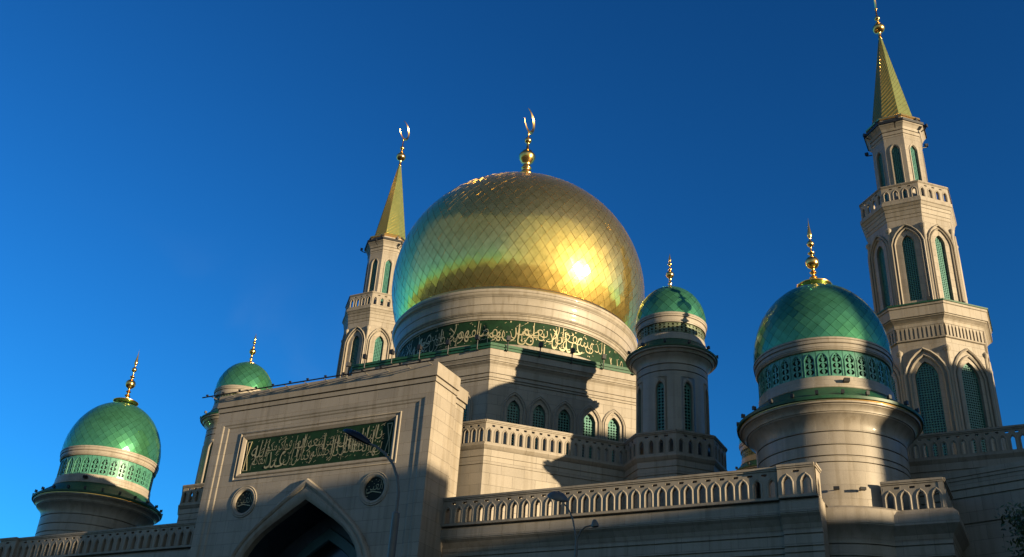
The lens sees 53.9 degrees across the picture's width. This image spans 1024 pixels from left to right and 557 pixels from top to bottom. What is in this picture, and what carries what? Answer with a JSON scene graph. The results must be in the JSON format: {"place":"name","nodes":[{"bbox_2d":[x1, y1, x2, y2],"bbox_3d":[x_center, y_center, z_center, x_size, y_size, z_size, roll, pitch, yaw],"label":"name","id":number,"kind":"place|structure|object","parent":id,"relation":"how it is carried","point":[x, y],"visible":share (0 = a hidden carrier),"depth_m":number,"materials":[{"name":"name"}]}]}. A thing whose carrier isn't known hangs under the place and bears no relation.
{"place":"outdoors","nodes":[
{"label":"outdoors","id":0,"kind":"place"},
{"bbox_2d":[0,0,1023,537],"label":"sky","id":1,"kind":"structure","parent":0,"point":[183,183],"materials":[{"name":"blue"}]},
{"bbox_3d":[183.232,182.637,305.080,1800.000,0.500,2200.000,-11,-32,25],"label":"ground","id":2,"kind":"structure","parent":0,"visible":0},
{"bbox_2d":[32,353,162,535],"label":"corner turret","id":3,"kind":"object","parent":2,"relation":"on","point":[110,457],"visible":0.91,"depth_m":71.81,"materials":[{"name":"stone"}]},
{"bbox_2d":[0,521,195,556],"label":"side wing","id":4,"kind":"structure","parent":2,"relation":"on","point":[164,540],"depth_m":61.89,"materials":[{"name":"beige stone"}]},
{"bbox_2d":[177,336,272,544],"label":"turret","id":5,"kind":"object","parent":4,"relation":"on","point":[250,374],"visible":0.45,"depth_m":73.10,"materials":[{"name":"stone"}]},
{"bbox_2d":[201,441,213,482],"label":"window","id":6,"kind":"structure","parent":5,"relation":"in","point":[212,441],"depth_m":71.35,"materials":[{"name":"beige stone"}]},
{"bbox_2d":[189,362,467,556],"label":"entrance portal","id":7,"kind":"object","parent":2,"relation":"on","point":[293,471],"visible":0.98,"depth_m":54.74,"materials":[{"name":"stone"}]},
{"bbox_2d":[202,359,433,399],"bbox_3d":[-11.083,5.902,57.283,16.250,0.236,1.167,-11,-32,25],"label":"light rail","id":8,"kind":"object","parent":7,"relation":"attached to","point":[286,384],"visible":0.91,"depth_m":56.56,"materials":[{"name":"metal"}]},
{"bbox_2d":[343,429,399,556],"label":"street lamp","id":9,"kind":"object","parent":2,"relation":"on","point":[358,436],"visible":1,"depth_m":27.10,"materials":[{"name":"grey metal"}]},
{"bbox_2d":[336,121,409,377],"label":"minaret","id":10,"kind":"object","parent":2,"relation":"on","point":[368,322],"visible":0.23,"depth_m":113.03,"materials":[{"name":"stone"}]},
{"bbox_2d":[336,334,345,377],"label":"window","id":11,"kind":"structure","parent":10,"relation":"in","point":[343,339],"depth_m":112.15,"materials":[{"name":"beige stone"}]},
{"bbox_2d":[340,326,365,376],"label":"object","id":12,"kind":"structure","parent":10,"relation":"in","point":[356,343],"depth_m":109.96,"materials":[{"name":"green stone"}]},
{"bbox_2d":[363,264,367,291],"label":"window","id":13,"kind":"structure","parent":10,"relation":"in","point":[367,264],"depth_m":116.88,"materials":[{"name":"beige stone"}]},
{"bbox_2d":[367,258,377,303],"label":"window","id":14,"kind":"structure","parent":10,"relation":"in","point":[375,266],"depth_m":115.72,"materials":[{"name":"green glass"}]},
{"bbox_2d":[365,327,391,362],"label":"window","id":15,"kind":"structure","parent":10,"relation":"in","point":[378,347],"depth_m":109.94,"materials":[{"name":"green stone"}]},
{"bbox_2d":[380,258,392,303],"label":"window","id":16,"kind":"structure","parent":10,"relation":"in","point":[387,267],"depth_m":115.51,"materials":[{"name":"green glass"}]},
{"bbox_2d":[547,491,598,556],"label":"street lamp","id":17,"kind":"object","parent":2,"relation":"on","point":[558,496],"visible":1,"depth_m":26.68,"materials":[{"name":"black metal"}]},
{"bbox_2d":[440,462,969,556],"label":"side wing","id":18,"kind":"structure","parent":2,"relation":"on","point":[724,514],"depth_m":45.80,"materials":[{"name":"beige stone"}]},
{"bbox_2d":[456,419,624,522],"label":"terrace","id":19,"kind":"structure","parent":18,"relation":"on","point":[489,467],"depth_m":55.22,"materials":[{"name":"stone"}]},
{"bbox_2d":[341,108,644,462],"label":"domed hall","id":20,"kind":"structure","parent":19,"relation":"on","point":[518,297],"depth_m":72.53,"materials":[{"name":"metal"}]},
{"bbox_2d":[463,394,472,421],"bbox_3d":[-3.225,8.892,63.521,1.680,3.892,0.420,-11,-32,25],"label":"window","id":21,"kind":"structure","parent":20,"relation":"in","point":[469,398],"depth_m":63.52,"materials":[{"name":"green metal"}]},
{"bbox_2d":[500,391,526,445],"bbox_3d":[0.039,8.911,63.144,1.680,3.892,0.420,12,-30,-14],"label":"window","id":22,"kind":"structure","parent":20,"relation":"in","point":[512,410],"depth_m":63.47,"materials":[{"name":"beige stone"}]},
{"bbox_2d":[526,396,551,449],"bbox_3d":[1.656,9.246,63.548,1.680,3.892,0.420,12,-30,-14],"label":"window","id":23,"kind":"structure","parent":20,"relation":"in","point":[538,414],"depth_m":63.88,"materials":[{"name":"beige stone"}]},
{"bbox_2d":[552,400,576,454],"bbox_3d":[3.287,9.587,63.962,1.680,3.892,0.420,12,-30,-14],"label":"window","id":24,"kind":"structure","parent":20,"relation":"in","point":[563,419],"depth_m":64.27,"materials":[{"name":"beige stone"}]},
{"bbox_2d":[577,405,601,458],"bbox_3d":[4.904,9.921,64.367,1.680,3.892,0.420,12,-30,-14],"label":"window","id":25,"kind":"structure","parent":20,"relation":"in","point":[588,424],"depth_m":64.68,"materials":[{"name":"beige stone"}]},
{"bbox_2d":[601,409,625,461],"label":"window","id":26,"kind":"structure","parent":20,"relation":"in","point":[612,425],"depth_m":65.12,"materials":[{"name":"beige stone"}]},
{"bbox_2d":[735,439,756,469],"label":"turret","id":27,"kind":"object","parent":19,"relation":"on","point":[749,459],"visible":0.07,"depth_m":76.56,"materials":[{"name":"stone"}]},
{"bbox_2d":[620,254,727,508],"bbox_3d":[9.237,9.040,57.836,5.700,24.320,5.700,-11,-32,25],"label":"turret","id":28,"kind":"object","parent":18,"relation":"on","point":[671,362],"visible":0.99,"depth_m":57.42,"materials":[{"name":"stone"}]},
{"bbox_2d":[637,386,641,432],"bbox_3d":[7.311,7.827,57.781,0.050,3.555,0.670,12,-30,-14],"label":"window","id":29,"kind":"structure","parent":28,"relation":"in","point":[639,386],"depth_m":57.90,"materials":[{"name":"green metal"}]},
{"bbox_2d":[654,379,665,437],"bbox_3d":[8.391,7.347,56.770,0.670,3.555,0.280,-11,-32,25],"label":"window","id":30,"kind":"structure","parent":28,"relation":"in","point":[661,395],"depth_m":56.85,"materials":[{"name":"green glass"}]},
{"bbox_2d":[683,380,694,438],"bbox_3d":[9.884,7.363,56.611,0.670,3.555,0.280,12,-30,-14],"label":"window","id":31,"kind":"structure","parent":28,"relation":"in","point":[686,389],"depth_m":56.72,"materials":[{"name":"green glass"}]},
{"bbox_2d":[705,388,709,433],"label":"window","id":32,"kind":"structure","parent":28,"relation":"in","point":[705,388],"depth_m":57.54,"materials":[{"name":"green metal"}]},
{"bbox_2d":[908,424,1023,508],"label":"terrace","id":33,"kind":"structure","parent":18,"relation":"on","point":[923,466],"depth_m":52.06,"materials":[{"name":"stone"}]},
{"bbox_2d":[736,221,923,556],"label":"corner turret","id":34,"kind":"object","parent":2,"relation":"on","point":[840,416],"visible":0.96,"depth_m":48.39,"materials":[{"name":"stone"}]},
{"bbox_2d":[859,0,1006,458],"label":"minaret","id":35,"kind":"object","parent":2,"relation":"on","point":[937,327],"visible":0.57,"depth_m":84.06,"materials":[{"name":"stone"}]},
{"bbox_2d":[868,258,874,311],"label":"window","id":36,"kind":"structure","parent":35,"relation":"in","point":[868,258],"depth_m":87.76,"materials":[{"name":"beige stone"}]},
{"bbox_2d":[876,151,888,201],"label":"window","id":37,"kind":"structure","parent":35,"relation":"in","point":[882,170],"depth_m":92.28,"materials":[{"name":"green glass"}]},
{"bbox_2d":[869,235,896,313],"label":"window","id":38,"kind":"structure","parent":35,"relation":"in","point":[881,254],"depth_m":86.73,"materials":[{"name":"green stone"}]},
{"bbox_2d":[890,144,906,198],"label":"window","id":39,"kind":"structure","parent":35,"relation":"in","point":[896,154],"depth_m":91.12,"materials":[{"name":"green glass"}]},
{"bbox_2d":[891,364,909,458],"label":"window","id":40,"kind":"structure","parent":35,"relation":"in","point":[899,386],"depth_m":80.05,"materials":[{"name":"beige stone"}]},
{"bbox_2d":[891,224,933,304],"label":"window","id":41,"kind":"structure","parent":35,"relation":"in","point":[908,244],"depth_m":84.75,"materials":[{"name":"green metal"}]},
{"bbox_2d":[909,144,922,195],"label":"window","id":42,"kind":"structure","parent":35,"relation":"in","point":[915,171],"depth_m":91.12,"materials":[{"name":"green glass"}]},
{"bbox_2d":[922,151,930,197],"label":"window","id":43,"kind":"structure","parent":35,"relation":"in","point":[922,151],"depth_m":91.74,"materials":[{"name":"beige stone"}]},
{"bbox_2d":[903,347,958,457],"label":"window","id":44,"kind":"structure","parent":35,"relation":"in","point":[927,378],"depth_m":78.24,"materials":[{"name":"green metal"}]},
{"bbox_2d":[927,224,963,301],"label":"window","id":45,"kind":"structure","parent":35,"relation":"in","point":[939,246],"depth_m":84.50,"materials":[{"name":"beige stone"}]},
{"bbox_2d":[954,236,967,302],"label":"window","id":46,"kind":"structure","parent":35,"relation":"in","point":[959,262],"depth_m":85.78,"materials":[{"name":"beige stone"}]},
{"bbox_2d":[953,348,1002,453],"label":"window","id":47,"kind":"structure","parent":35,"relation":"in","point":[973,401],"depth_m":77.96,"materials":[{"name":"green metal"}]},
{"bbox_2d":[988,361,1006,449],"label":"window","id":48,"kind":"structure","parent":35,"relation":"in","point":[991,373],"depth_m":79.03,"materials":[{"name":"beige stone"}]},
{"bbox_2d":[919,460,1023,556],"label":"annex","id":49,"kind":"object","parent":2,"relation":"on","point":[981,495],"visible":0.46,"depth_m":45.78,"materials":[{"name":"stone"}]},
{"bbox_2d":[994,501,1023,556],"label":"tree","id":50,"kind":"object","parent":2,"relation":"on","point":[1017,520],"visible":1,"depth_m":19.83,"materials":[{"name":"green plant"}]}
]}

